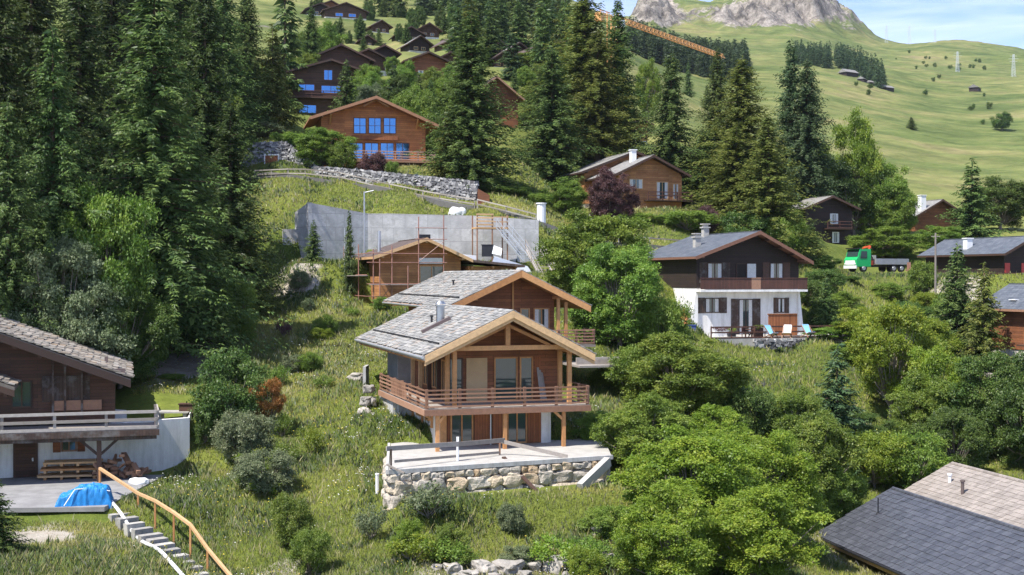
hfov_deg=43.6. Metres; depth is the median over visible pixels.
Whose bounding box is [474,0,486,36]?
spruce tree
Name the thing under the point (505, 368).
glass door
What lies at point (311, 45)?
spruce tree
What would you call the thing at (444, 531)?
shrub
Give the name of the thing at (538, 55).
spruce tree
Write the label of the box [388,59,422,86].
broadleaf tree
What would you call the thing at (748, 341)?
chalet terrace
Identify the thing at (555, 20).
spruce tree
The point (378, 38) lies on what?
tree
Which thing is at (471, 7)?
spruce tree
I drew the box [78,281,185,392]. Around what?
broadleaf tree
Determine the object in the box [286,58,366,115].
chalet
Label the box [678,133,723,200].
spruce tree
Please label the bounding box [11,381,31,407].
window
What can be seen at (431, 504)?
shrub
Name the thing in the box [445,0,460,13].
spruce tree
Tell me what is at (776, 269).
window
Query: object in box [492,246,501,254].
insulation sheet
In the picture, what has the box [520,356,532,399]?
glass door
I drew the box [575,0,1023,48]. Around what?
sky
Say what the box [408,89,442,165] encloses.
broadleaf tree
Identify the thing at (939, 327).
broadleaf tree
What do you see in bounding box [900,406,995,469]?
broadleaf tree
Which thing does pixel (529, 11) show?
spruce tree
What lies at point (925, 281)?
bush
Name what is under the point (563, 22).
spruce tree
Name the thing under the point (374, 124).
window
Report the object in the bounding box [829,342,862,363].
broadleaf tree
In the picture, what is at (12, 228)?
spruce tree
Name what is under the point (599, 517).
bush
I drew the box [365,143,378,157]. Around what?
window
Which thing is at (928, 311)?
bush
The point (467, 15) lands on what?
spruce tree
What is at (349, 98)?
fir tree
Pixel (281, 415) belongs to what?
shrub
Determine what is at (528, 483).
plank
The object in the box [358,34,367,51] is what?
tree
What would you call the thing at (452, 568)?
rock
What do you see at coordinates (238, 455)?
shrub
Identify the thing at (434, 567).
rock
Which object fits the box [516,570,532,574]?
rock
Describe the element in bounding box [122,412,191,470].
garden wall
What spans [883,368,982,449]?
broadleaf tree
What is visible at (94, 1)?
spruce tree
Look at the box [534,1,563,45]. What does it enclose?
spruce tree
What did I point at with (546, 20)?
spruce tree
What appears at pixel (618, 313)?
broadleaf tree
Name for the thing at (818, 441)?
broadleaf tree
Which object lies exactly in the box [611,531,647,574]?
bush
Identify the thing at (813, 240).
fir tree
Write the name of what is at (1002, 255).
red shutter chalet
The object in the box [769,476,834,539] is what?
bush
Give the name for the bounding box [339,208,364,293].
fir tree
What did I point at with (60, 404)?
old chalet
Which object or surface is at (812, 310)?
bush
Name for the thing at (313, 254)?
fir tree
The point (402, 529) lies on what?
shrub
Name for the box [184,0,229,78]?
spruce tree
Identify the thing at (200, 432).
bush
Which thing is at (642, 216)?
bush
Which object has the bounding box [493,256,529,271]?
sheet stack
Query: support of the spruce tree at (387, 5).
on the ground at (943, 144)
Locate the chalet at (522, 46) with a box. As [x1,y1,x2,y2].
[503,42,527,52]
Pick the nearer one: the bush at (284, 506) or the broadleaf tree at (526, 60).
the bush at (284, 506)
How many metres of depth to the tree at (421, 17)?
388.88 m
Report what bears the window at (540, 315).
in the wooden chalet at (529, 295)
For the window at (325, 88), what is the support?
in the chalet at (319, 90)
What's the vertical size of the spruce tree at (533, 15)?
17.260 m
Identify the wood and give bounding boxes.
[625,16,752,80]
[792,39,888,88]
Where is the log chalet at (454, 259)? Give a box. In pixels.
[352,231,524,305]
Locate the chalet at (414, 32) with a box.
[388,26,426,41]
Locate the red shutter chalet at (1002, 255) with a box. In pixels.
[917,236,1023,274]
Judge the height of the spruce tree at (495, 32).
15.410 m
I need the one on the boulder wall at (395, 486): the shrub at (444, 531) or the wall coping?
the wall coping
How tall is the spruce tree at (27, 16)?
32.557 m
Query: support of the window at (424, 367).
in the wooden chalet at (466, 373)
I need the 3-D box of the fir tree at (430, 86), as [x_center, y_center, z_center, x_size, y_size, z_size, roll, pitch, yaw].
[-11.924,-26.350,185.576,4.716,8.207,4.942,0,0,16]
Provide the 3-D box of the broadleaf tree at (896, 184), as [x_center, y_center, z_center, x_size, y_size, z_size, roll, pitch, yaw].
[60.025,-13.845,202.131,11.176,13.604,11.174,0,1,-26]
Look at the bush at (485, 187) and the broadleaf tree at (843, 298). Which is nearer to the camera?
the broadleaf tree at (843, 298)
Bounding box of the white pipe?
[112,500,184,574]
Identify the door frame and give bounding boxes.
[264,154,278,163]
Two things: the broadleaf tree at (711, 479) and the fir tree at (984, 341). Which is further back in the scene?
the fir tree at (984, 341)
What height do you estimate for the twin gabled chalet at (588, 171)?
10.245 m
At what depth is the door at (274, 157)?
155.76 m
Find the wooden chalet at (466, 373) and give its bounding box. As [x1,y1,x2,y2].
[354,301,596,451]
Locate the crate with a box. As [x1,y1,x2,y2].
[481,244,493,256]
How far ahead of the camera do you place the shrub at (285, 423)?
78.97 m
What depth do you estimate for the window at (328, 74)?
205.79 m
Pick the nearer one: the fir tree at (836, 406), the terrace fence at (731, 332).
the fir tree at (836, 406)
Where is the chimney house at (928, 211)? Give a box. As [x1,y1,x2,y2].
[911,195,960,230]
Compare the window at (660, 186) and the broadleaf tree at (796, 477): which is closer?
the broadleaf tree at (796, 477)
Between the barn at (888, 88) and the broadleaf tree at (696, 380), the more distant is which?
the barn at (888, 88)
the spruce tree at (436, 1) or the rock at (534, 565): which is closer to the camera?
the rock at (534, 565)
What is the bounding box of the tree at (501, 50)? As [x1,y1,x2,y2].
[497,40,507,51]
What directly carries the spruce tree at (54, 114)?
on the ground at (943, 144)
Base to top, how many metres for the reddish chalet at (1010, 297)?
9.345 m
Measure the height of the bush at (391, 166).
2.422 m
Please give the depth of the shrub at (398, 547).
56.68 m
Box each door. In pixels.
[13,443,37,477]
[265,155,277,163]
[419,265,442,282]
[450,358,462,401]
[450,415,472,441]
[494,357,517,399]
[507,413,526,442]
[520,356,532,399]
[736,263,746,277]
[738,299,752,333]
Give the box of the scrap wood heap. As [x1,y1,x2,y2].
[92,452,151,478]
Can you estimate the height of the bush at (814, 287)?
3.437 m
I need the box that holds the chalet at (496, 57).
[487,51,511,67]
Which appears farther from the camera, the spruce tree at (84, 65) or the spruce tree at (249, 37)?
the spruce tree at (249, 37)
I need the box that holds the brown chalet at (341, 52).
[307,43,375,68]
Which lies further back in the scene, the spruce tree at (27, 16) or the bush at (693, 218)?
the bush at (693, 218)
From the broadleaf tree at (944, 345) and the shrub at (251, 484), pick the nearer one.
the shrub at (251, 484)
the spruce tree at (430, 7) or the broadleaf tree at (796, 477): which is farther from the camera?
the spruce tree at (430, 7)
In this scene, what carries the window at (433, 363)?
in the wooden chalet at (466, 373)
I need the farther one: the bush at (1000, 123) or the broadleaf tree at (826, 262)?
the bush at (1000, 123)
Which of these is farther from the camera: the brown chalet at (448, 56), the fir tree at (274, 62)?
the brown chalet at (448, 56)
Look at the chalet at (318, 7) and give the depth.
415.03 m
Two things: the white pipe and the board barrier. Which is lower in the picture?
the white pipe
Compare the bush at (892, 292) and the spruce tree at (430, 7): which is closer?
the bush at (892, 292)
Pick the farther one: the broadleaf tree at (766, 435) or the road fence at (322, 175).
the road fence at (322, 175)
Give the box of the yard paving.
[0,475,164,512]
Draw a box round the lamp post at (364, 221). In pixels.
[363,190,373,260]
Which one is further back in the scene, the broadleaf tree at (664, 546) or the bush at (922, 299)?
the bush at (922, 299)
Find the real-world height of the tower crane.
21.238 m
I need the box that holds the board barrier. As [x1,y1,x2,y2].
[386,437,567,468]
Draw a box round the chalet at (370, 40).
[354,34,376,45]
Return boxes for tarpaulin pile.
[55,482,113,508]
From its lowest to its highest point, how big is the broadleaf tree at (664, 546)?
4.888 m
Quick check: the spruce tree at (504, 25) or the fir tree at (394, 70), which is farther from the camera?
the spruce tree at (504, 25)
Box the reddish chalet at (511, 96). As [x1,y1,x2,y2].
[480,75,524,127]
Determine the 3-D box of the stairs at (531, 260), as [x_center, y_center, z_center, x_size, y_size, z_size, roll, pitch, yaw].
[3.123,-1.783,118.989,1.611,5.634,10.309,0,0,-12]
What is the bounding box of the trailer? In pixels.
[905,262,910,272]
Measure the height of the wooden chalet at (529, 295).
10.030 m
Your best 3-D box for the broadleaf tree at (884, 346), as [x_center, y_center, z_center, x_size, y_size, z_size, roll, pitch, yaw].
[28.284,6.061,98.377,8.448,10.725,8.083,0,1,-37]
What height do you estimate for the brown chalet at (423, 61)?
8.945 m
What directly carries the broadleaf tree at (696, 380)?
on the ground at (943, 144)
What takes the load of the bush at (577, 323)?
on the ground at (943, 144)
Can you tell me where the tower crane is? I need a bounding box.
[594,9,724,61]
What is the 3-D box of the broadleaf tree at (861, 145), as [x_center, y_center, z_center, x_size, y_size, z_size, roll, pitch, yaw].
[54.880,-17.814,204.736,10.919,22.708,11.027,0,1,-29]
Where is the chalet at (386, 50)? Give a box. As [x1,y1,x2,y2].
[373,44,401,75]
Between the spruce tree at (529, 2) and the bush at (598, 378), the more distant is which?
the spruce tree at (529, 2)
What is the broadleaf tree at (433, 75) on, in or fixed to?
on the ground at (943, 144)
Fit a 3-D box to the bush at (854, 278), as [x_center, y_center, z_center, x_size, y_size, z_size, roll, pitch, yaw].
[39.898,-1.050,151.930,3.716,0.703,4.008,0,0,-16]
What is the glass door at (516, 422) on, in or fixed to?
in the wooden chalet at (466, 373)
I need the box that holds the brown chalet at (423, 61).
[400,51,451,78]
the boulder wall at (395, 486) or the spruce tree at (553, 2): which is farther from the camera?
the spruce tree at (553, 2)
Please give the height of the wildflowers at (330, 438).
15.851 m
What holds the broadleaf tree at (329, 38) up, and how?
on the ground at (943, 144)
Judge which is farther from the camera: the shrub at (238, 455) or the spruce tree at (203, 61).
the spruce tree at (203, 61)
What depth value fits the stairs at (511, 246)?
128.19 m
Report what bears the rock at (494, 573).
on the ground at (943, 144)
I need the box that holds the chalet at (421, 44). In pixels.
[396,35,433,53]
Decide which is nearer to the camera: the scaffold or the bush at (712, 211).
the scaffold
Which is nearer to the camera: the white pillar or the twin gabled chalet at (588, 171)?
the white pillar
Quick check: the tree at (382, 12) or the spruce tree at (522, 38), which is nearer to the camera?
the spruce tree at (522, 38)
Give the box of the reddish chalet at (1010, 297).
[975,283,1023,358]
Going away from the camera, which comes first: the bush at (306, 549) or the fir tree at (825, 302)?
the bush at (306, 549)
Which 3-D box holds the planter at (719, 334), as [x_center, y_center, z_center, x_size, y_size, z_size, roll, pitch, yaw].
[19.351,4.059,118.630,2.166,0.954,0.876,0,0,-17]
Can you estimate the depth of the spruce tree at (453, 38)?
266.15 m
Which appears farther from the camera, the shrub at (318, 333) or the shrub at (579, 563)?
the shrub at (318, 333)
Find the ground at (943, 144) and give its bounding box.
[3,0,1023,574]
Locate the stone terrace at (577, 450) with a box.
[386,438,612,473]
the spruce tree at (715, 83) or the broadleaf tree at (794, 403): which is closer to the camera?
the broadleaf tree at (794, 403)
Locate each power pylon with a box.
[953,53,961,71]
[1010,54,1016,76]
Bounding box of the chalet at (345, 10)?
[318,2,369,19]
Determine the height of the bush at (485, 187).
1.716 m
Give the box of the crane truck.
[843,245,908,271]
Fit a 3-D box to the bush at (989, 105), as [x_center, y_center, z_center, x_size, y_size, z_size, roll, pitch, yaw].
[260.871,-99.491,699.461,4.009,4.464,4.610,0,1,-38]
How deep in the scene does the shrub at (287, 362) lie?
94.27 m
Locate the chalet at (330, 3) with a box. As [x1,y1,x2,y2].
[324,0,337,6]
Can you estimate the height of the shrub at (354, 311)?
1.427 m
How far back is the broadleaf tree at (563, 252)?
106.01 m
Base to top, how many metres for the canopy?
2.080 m
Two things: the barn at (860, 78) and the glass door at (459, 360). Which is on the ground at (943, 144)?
the barn at (860, 78)
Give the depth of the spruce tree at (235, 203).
111.36 m
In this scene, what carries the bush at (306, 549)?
on the ground at (943, 144)
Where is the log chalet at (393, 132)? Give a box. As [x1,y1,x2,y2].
[303,95,438,167]
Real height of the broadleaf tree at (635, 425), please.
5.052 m
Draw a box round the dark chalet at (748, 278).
[647,224,813,334]
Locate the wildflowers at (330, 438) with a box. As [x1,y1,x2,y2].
[151,258,782,574]
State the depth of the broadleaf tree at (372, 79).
194.66 m
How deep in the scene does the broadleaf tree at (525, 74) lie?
233.56 m
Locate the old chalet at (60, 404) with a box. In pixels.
[0,315,158,481]
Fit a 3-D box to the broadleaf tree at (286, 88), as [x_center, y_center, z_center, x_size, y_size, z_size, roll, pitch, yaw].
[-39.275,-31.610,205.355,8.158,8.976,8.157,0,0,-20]
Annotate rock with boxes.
[346,373,362,381]
[357,407,368,413]
[359,396,371,405]
[362,384,374,392]
[370,397,376,405]
[431,564,442,571]
[443,561,462,574]
[448,207,465,214]
[458,569,478,574]
[470,559,497,574]
[488,572,502,574]
[492,559,525,574]
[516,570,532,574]
[523,559,542,571]
[541,554,567,574]
[590,526,603,536]
[601,550,613,557]
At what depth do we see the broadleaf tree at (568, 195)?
150.78 m
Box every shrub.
[222,442,237,469]
[232,450,272,465]
[236,464,274,482]
[247,478,289,494]
[266,364,290,382]
[270,443,302,459]
[271,412,295,436]
[272,413,291,430]
[275,320,293,335]
[278,354,302,371]
[285,269,313,288]
[294,351,324,370]
[296,421,325,452]
[301,298,315,310]
[309,327,335,339]
[310,313,339,331]
[311,373,337,387]
[342,306,360,315]
[351,500,390,541]
[370,296,391,309]
[380,531,437,560]
[391,517,425,552]
[398,480,463,518]
[409,497,449,512]
[418,536,471,563]
[430,521,472,560]
[449,547,485,566]
[495,502,527,533]
[497,543,535,567]
[524,531,585,568]
[566,533,611,558]
[566,543,605,574]
[598,552,622,571]
[607,552,631,569]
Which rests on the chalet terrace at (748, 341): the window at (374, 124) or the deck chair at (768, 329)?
the deck chair at (768, 329)
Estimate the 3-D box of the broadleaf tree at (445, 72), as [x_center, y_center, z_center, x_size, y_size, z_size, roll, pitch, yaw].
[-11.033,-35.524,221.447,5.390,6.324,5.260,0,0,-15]
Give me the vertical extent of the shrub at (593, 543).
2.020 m
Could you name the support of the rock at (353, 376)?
on the ground at (943, 144)
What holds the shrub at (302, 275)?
on the ground at (943, 144)
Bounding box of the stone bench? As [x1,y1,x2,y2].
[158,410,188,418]
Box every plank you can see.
[386,464,404,473]
[502,456,537,491]
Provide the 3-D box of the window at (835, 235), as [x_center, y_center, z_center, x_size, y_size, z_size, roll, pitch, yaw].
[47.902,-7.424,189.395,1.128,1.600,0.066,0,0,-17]
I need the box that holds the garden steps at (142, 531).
[108,512,208,574]
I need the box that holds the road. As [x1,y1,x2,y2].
[241,172,663,248]
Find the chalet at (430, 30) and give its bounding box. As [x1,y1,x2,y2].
[418,22,442,38]
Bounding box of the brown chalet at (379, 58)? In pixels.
[360,48,386,75]
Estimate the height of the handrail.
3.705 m
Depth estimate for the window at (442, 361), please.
75.23 m
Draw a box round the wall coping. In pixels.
[576,457,610,488]
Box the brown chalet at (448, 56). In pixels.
[441,51,460,65]
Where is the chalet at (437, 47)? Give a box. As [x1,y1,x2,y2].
[430,35,455,51]
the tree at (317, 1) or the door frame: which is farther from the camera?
the tree at (317, 1)
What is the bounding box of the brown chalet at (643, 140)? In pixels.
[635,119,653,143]
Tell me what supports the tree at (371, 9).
on the ground at (943, 144)
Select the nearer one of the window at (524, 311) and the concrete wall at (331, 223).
the window at (524, 311)
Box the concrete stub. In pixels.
[363,365,368,384]
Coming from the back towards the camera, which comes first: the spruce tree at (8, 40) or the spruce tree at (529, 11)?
the spruce tree at (529, 11)
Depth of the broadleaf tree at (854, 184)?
201.18 m
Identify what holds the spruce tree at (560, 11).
on the ground at (943, 144)
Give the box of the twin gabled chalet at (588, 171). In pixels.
[560,151,646,207]
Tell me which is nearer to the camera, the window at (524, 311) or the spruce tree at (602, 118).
the window at (524, 311)
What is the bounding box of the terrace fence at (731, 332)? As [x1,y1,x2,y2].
[710,325,842,338]
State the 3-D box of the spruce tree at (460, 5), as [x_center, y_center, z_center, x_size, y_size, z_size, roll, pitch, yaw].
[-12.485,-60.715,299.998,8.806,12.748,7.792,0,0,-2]
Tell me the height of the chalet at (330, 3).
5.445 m
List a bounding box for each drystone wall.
[241,141,317,168]
[313,166,478,200]
[752,338,850,349]
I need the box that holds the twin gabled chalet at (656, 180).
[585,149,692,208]
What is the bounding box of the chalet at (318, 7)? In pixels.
[300,2,329,15]
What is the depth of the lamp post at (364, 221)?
121.91 m
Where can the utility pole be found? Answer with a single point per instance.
(935, 276)
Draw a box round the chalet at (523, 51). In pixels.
[513,47,535,58]
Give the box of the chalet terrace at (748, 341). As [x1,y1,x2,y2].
[707,334,828,346]
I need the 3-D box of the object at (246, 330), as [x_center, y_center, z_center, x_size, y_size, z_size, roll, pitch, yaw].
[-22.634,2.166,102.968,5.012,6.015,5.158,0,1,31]
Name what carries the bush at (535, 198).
on the ground at (943, 144)
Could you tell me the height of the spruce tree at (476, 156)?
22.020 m
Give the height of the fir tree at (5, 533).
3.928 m
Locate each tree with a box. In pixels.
[0,0,76,316]
[0,96,80,335]
[0,234,138,384]
[0,480,38,551]
[1,0,75,109]
[1,0,128,266]
[4,26,161,353]
[42,176,165,344]
[49,0,134,252]
[53,0,130,108]
[70,0,296,359]
[71,0,164,190]
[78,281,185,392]
[113,0,148,181]
[132,0,267,183]
[139,0,286,269]
[154,277,217,353]
[173,133,256,342]
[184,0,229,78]
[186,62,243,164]
[198,0,272,151]
[198,100,306,310]
[203,310,240,365]
[230,0,297,130]
[235,231,285,318]
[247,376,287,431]
[254,24,309,127]
[258,64,292,95]
[260,0,314,114]
[282,32,322,61]
[292,7,325,60]
[292,51,320,68]
[293,127,359,166]
[300,220,330,261]
[313,0,323,4]
[314,19,348,49]
[327,59,359,110]
[332,21,341,35]
[337,15,346,35]
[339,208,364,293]
[345,30,352,43]
[347,63,387,95]
[352,70,389,97]
[353,17,365,32]
[354,14,368,38]
[355,82,382,101]
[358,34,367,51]
[363,0,376,20]
[366,30,375,45]
[373,0,395,12]
[375,27,383,45]
[376,73,421,103]
[377,0,390,16]
[382,61,397,98]
[383,56,401,75]
[387,0,410,17]
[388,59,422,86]
[390,82,443,158]
[394,1,405,17]
[394,23,403,40]
[400,23,411,43]
[404,16,418,28]
[405,7,414,22]
[405,9,550,189]
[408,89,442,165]
[413,0,435,15]
[414,0,438,13]
[414,8,427,26]
[414,66,444,96]
[415,72,423,97]
[419,78,461,124]
[427,79,444,126]
[427,107,467,178]
[432,0,440,10]
[433,9,443,27]
[435,0,453,12]
[438,63,455,78]
[439,11,448,34]
[440,6,473,59]
[442,1,461,50]
[444,19,452,38]
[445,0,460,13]
[447,6,455,18]
[449,0,481,55]
[451,0,489,61]
[453,0,461,6]
[455,0,481,38]
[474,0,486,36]
[475,0,490,22]
[479,32,497,59]
[480,0,501,42]
[481,0,503,39]
[481,7,505,66]
[494,32,528,79]
[496,0,511,39]
[497,40,507,51]
[500,0,511,31]
[502,0,652,157]
[503,2,533,47]
[504,48,625,190]
[506,0,515,24]
[509,0,533,23]
[509,68,521,95]
[510,0,529,32]
[510,52,542,68]
[517,65,537,88]
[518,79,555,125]
[518,79,563,103]
[524,0,562,76]
[525,0,535,27]
[527,0,543,47]
[528,0,540,42]
[528,0,556,48]
[530,63,544,79]
[531,207,656,294]
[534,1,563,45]
[538,176,588,213]
[542,0,558,59]
[543,18,565,62]
[551,0,561,16]
[554,29,656,161]
[555,0,571,62]
[558,5,567,36]
[564,8,580,81]
[568,241,669,346]
[585,166,645,220]
[589,390,694,464]
[601,0,657,156]
[604,329,762,415]
[606,421,773,524]
[609,480,732,574]
[624,53,713,202]
[635,57,662,118]
[675,126,808,232]
[676,57,804,201]
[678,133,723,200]
[681,63,695,97]
[681,482,835,574]
[683,402,754,460]
[685,46,731,162]
[701,84,711,109]
[710,114,832,256]
[719,428,827,528]
[752,398,790,439]
[763,39,839,200]
[768,385,834,453]
[770,410,870,512]
[777,199,801,223]
[778,55,858,226]
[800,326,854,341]
[801,223,832,258]
[809,343,881,477]
[810,275,839,333]
[811,255,843,268]
[814,457,872,522]
[819,105,885,234]
[823,162,893,234]
[823,290,865,311]
[828,305,880,338]
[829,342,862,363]
[839,405,899,436]
[844,298,947,421]
[845,225,927,257]
[857,159,922,233]
[858,321,950,402]
[873,189,919,234]
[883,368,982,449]
[891,343,976,410]
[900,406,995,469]
[906,117,917,128]
[909,225,967,249]
[912,316,965,357]
[919,349,1022,456]
[926,241,995,359]
[928,157,1016,237]
[930,287,978,332]
[949,262,1015,376]
[961,174,1023,229]
[978,350,1023,466]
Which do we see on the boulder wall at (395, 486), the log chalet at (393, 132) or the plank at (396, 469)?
the plank at (396, 469)
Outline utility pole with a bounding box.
[931,233,939,294]
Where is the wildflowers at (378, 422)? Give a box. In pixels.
[128,259,793,574]
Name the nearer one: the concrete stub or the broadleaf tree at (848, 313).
the concrete stub
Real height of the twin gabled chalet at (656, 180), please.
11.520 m
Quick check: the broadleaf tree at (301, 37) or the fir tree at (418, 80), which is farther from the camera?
the broadleaf tree at (301, 37)
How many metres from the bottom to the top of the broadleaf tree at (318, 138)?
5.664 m
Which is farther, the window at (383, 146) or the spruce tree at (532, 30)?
the spruce tree at (532, 30)
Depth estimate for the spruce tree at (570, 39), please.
239.30 m
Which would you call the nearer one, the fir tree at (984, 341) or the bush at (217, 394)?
the bush at (217, 394)
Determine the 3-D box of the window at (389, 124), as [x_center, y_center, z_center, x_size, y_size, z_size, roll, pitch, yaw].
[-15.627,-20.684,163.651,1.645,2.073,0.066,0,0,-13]
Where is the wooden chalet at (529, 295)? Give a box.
[382,269,618,367]
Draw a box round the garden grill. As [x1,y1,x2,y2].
[178,403,195,417]
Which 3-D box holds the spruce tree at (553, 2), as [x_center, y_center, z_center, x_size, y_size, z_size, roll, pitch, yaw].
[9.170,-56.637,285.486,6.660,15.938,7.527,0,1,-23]
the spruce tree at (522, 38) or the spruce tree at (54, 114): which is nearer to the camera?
the spruce tree at (54, 114)
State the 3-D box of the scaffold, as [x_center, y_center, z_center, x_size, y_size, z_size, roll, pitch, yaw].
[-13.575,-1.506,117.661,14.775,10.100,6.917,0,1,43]
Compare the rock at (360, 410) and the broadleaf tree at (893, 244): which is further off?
the broadleaf tree at (893, 244)
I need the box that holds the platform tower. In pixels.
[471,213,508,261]
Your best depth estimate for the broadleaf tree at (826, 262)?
149.07 m
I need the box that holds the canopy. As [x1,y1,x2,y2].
[0,373,21,396]
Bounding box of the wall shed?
[478,189,489,203]
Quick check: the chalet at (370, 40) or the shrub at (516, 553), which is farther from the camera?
the chalet at (370, 40)
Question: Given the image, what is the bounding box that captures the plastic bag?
[128,477,149,484]
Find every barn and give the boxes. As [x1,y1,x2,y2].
[838,69,857,76]
[857,76,866,81]
[881,85,893,91]
[968,84,980,91]
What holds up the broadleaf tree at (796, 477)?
on the ground at (943, 144)
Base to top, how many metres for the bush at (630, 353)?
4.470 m
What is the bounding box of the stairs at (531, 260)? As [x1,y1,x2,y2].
[525,240,553,271]
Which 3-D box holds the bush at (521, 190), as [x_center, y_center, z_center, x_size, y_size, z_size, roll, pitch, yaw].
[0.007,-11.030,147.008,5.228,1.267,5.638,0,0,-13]
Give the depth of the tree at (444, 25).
370.06 m
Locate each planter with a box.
[713,328,728,336]
[727,328,736,336]
[753,324,763,336]
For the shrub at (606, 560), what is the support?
on the ground at (943, 144)
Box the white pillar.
[536,203,546,222]
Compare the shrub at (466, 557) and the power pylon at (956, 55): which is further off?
the power pylon at (956, 55)
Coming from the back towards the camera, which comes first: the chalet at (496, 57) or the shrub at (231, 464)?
the chalet at (496, 57)
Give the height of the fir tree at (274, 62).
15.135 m
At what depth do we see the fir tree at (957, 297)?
127.59 m
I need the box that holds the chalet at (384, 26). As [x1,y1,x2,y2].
[365,19,392,33]
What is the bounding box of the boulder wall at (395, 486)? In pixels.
[381,456,609,513]
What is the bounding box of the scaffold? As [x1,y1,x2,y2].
[343,215,446,305]
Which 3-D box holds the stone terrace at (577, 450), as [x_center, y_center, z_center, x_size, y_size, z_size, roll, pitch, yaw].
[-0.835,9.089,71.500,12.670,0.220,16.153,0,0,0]
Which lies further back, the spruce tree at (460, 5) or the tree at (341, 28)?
the tree at (341, 28)
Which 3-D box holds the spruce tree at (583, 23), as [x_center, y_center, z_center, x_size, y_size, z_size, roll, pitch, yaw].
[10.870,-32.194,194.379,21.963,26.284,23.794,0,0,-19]
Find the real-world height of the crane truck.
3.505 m
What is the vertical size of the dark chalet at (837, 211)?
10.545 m
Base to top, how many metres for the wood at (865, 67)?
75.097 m
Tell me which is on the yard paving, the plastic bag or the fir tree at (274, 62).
the plastic bag
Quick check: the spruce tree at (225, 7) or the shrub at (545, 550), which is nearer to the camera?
the shrub at (545, 550)
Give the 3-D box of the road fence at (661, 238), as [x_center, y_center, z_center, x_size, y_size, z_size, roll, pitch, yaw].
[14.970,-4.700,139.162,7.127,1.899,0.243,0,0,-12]
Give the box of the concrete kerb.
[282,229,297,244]
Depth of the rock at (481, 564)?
55.75 m
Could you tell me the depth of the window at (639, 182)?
163.51 m
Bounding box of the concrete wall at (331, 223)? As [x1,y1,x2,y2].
[295,202,538,261]
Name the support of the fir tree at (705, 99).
on the ground at (943, 144)
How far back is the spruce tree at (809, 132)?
195.69 m
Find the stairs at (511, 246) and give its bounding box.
[496,219,532,262]
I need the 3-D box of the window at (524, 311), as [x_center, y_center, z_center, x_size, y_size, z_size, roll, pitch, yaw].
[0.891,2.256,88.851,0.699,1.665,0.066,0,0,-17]
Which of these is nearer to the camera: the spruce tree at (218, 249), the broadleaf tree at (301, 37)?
the spruce tree at (218, 249)
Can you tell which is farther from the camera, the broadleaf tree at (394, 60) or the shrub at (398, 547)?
the broadleaf tree at (394, 60)
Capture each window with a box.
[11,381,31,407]
[61,442,76,451]
[297,84,314,91]
[299,104,316,113]
[321,85,340,93]
[324,70,332,79]
[351,143,362,159]
[353,117,365,133]
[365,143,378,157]
[368,117,380,133]
[380,143,393,158]
[383,117,395,133]
[396,143,409,158]
[423,362,426,384]
[432,361,435,388]
[441,359,444,399]
[520,308,529,317]
[533,308,549,328]
[629,179,642,188]
[656,182,667,199]
[673,184,678,198]
[705,298,719,312]
[707,263,721,277]
[770,263,782,277]
[777,298,784,312]
[830,214,837,223]
[832,232,838,242]
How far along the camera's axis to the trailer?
162.96 m
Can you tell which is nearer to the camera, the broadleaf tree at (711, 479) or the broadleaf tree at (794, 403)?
the broadleaf tree at (711, 479)
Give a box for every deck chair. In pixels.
[763,325,778,338]
[782,325,792,337]
[800,324,815,337]
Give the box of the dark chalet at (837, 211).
[793,195,861,244]
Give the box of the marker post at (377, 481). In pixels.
[375,473,378,493]
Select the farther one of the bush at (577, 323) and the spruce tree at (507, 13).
the spruce tree at (507, 13)
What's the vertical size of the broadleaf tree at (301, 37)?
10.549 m
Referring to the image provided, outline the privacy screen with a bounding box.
[767,313,796,335]
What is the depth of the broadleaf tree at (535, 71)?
240.73 m
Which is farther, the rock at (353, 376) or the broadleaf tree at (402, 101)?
the broadleaf tree at (402, 101)
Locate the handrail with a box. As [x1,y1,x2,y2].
[98,467,231,574]
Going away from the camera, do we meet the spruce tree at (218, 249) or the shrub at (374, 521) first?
the shrub at (374, 521)
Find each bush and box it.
[157,373,186,379]
[185,345,273,425]
[191,402,220,446]
[207,408,281,466]
[210,271,253,307]
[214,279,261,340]
[224,447,300,494]
[245,121,292,136]
[266,490,316,547]
[268,131,307,150]
[285,526,334,574]
[325,140,358,168]
[356,152,387,171]
[385,161,398,172]
[476,179,505,191]
[492,186,533,194]
[527,193,553,203]
[568,299,604,332]
[571,409,618,440]
[574,504,637,539]
[584,367,624,387]
[601,344,677,395]
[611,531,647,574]
[620,212,666,223]
[636,295,695,352]
[661,210,722,231]
[697,204,720,231]
[713,383,780,438]
[715,209,776,238]
[765,217,811,250]
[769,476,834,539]
[800,279,832,304]
[803,268,846,292]
[805,298,842,329]
[844,427,911,487]
[846,276,863,280]
[869,282,912,298]
[879,300,935,316]
[887,427,952,488]
[906,260,938,292]
[910,292,939,307]
[986,102,992,108]
[990,110,1012,130]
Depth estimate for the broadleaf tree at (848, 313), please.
116.89 m
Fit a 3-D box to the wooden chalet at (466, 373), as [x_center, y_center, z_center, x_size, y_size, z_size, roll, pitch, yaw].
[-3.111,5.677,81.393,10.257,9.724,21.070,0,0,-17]
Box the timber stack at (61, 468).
[37,458,102,479]
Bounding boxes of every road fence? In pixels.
[254,168,474,208]
[477,199,536,219]
[618,237,678,241]
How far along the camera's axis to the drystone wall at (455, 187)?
146.32 m
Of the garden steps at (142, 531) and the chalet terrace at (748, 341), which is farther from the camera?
the chalet terrace at (748, 341)

